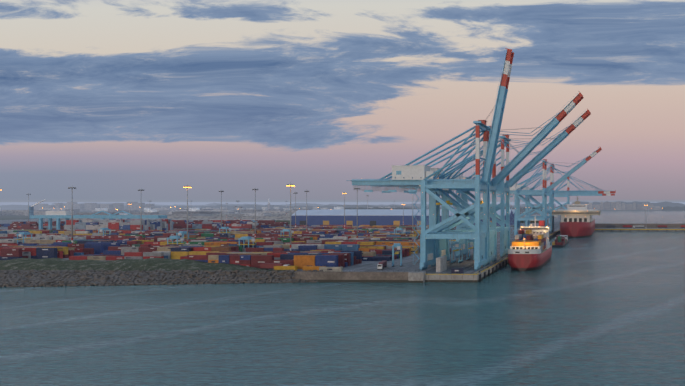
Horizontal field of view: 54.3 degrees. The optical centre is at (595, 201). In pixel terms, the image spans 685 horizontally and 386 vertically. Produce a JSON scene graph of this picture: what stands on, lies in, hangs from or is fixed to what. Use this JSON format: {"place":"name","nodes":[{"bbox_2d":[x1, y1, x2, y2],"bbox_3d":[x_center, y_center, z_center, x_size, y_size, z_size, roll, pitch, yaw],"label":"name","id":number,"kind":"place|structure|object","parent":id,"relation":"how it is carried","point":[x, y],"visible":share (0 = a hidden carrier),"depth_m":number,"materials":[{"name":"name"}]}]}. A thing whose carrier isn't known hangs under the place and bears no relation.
{"place":"outdoors","nodes":[
{"label":"outdoors","id":0,"kind":"place"},
{"bbox_2d":[0,211,684,385],"bbox_3d":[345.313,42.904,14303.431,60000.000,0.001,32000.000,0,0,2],"label":"water","id":1,"kind":"structure","parent":0,"point":[601,309],"depth_m":196.76,"materials":[{"name":"teal liquid"}]},
{"bbox_2d":[0,269,322,286],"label":"rock revetment","id":2,"kind":"object","parent":1,"relation":"in","point":[28,278],"visible":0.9,"depth_m":307.76,"materials":[{"name":"grey stone"}]},
{"bbox_2d":[0,214,560,279],"bbox_3d":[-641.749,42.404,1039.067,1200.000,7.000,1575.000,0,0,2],"label":"terminal","id":3,"kind":"object","parent":1,"relation":"in","point":[408,263],"visible":0.08,"depth_m":353.72,"materials":[{"name":"concrete"}]},
{"bbox_2d":[30,211,166,229],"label":"gantry crane","id":4,"kind":"object","parent":3,"relation":"on","point":[58,215],"visible":0.65,"depth_m":711.89,"materials":[{"name":"white paint"}]},
{"bbox_2d":[0,258,289,271],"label":"grassy bank","id":5,"kind":"structure","parent":3,"relation":"on","point":[148,264],"depth_m":325.64,"materials":[{"name":"green plant"}]},
{"bbox_2d":[0,219,462,272],"bbox_3d":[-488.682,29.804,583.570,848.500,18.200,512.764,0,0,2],"label":"containers","id":6,"kind":"object","parent":3,"relation":"on","point":[328,247],"visible":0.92,"depth_m":447.61,"materials":[{"name":"metal"}]},
{"bbox_2d":[16,220,473,269],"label":"straddle carriers","id":7,"kind":"object","parent":3,"relation":"on","point":[381,265],"visible":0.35,"depth_m":415.41,"materials":[{"name":"light blue paint"},{"name":"dark steel"}]},
{"bbox_2d":[0,182,647,250],"bbox_3d":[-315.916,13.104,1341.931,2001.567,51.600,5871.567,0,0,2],"label":"light poles","id":8,"kind":"object","parent":3,"relation":"on","point":[290,185],"visible":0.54,"depth_m":543.05,"materials":[{"name":"grey galvanized steel"},{"name":"dark steel"},{"name":"glowing lamp glass"}]},
{"bbox_2d":[346,48,513,270],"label":"crane","id":9,"kind":"object","parent":3,"relation":"on","point":[429,182],"visible":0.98,"depth_m":337.19,"materials":[{"name":"blue paint"}]},
{"bbox_2d":[374,93,583,264],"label":"crane","id":10,"kind":"object","parent":3,"relation":"on","point":[513,164],"visible":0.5,"depth_m":364.20,"materials":[{"name":"blue paint"}]},
{"bbox_2d":[399,110,590,257],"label":"crane","id":11,"kind":"object","parent":3,"relation":"on","point":[503,188],"visible":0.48,"depth_m":411.51,"materials":[{"name":"blue paint"}]},
{"bbox_2d":[480,147,601,235],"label":"crane","id":12,"kind":"object","parent":3,"relation":"on","point":[518,191],"visible":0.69,"depth_m":652.16,"materials":[{"name":"blue paint"}]},
{"bbox_2d":[496,164,615,232],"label":"crane","id":13,"kind":"object","parent":3,"relation":"on","point":[552,192],"visible":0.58,"depth_m":731.90,"materials":[{"name":"blue paint"}]},
{"bbox_2d":[538,176,614,223],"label":"crane","id":14,"kind":"object","parent":3,"relation":"on","point":[563,195],"visible":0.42,"depth_m":1003.04,"materials":[{"name":"blue paint"}]},
{"bbox_2d":[72,221,560,282],"bbox_3d":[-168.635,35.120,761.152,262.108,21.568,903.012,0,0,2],"label":"quay","id":15,"kind":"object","parent":1,"relation":"in","point":[382,276],"visible":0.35,"depth_m":309.58,"materials":[{"name":"concrete"}]},
{"bbox_2d":[508,217,551,270],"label":"ship","id":16,"kind":"object","parent":1,"relation":"on","point":[530,249],"visible":0.98,"depth_m":370.15,"materials":[{"name":"red metal"}]},
{"bbox_2d":[552,235,568,247],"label":"tugboat","id":17,"kind":"object","parent":1,"relation":"on","point":[560,241],"visible":0.96,"depth_m":548.53,"materials":[{"name":"grey"}]},
{"bbox_2d":[552,197,600,237],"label":"ship","id":18,"kind":"object","parent":1,"relation":"on","point":[577,221],"visible":0.98,"depth_m":697.54,"materials":[{"name":"red metal"}]},
{"bbox_2d":[595,219,684,231],"bbox_3d":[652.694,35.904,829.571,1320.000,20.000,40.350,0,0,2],"label":"pier","id":19,"kind":"structure","parent":1,"relation":"in","point":[630,227],"depth_m":851.81,"materials":[{"name":"concrete"}]},
{"bbox_2d":[0,199,684,226],"bbox_3d":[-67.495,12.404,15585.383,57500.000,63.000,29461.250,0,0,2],"label":"shore","id":20,"kind":"structure","parent":0,"point":[269,210],"depth_m":2580.14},
{"bbox_2d":[0,0,684,201],"label":"sky","id":21,"kind":"structure","parent":0,"point":[108,100],"materials":[{"name":"blue"}]},
{"bbox_2d":[291,209,514,225],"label":"warehouse","id":22,"kind":"structure","parent":0,"point":[372,217],"depth_m":920.36,"materials":[{"name":"blue"}]}
]}

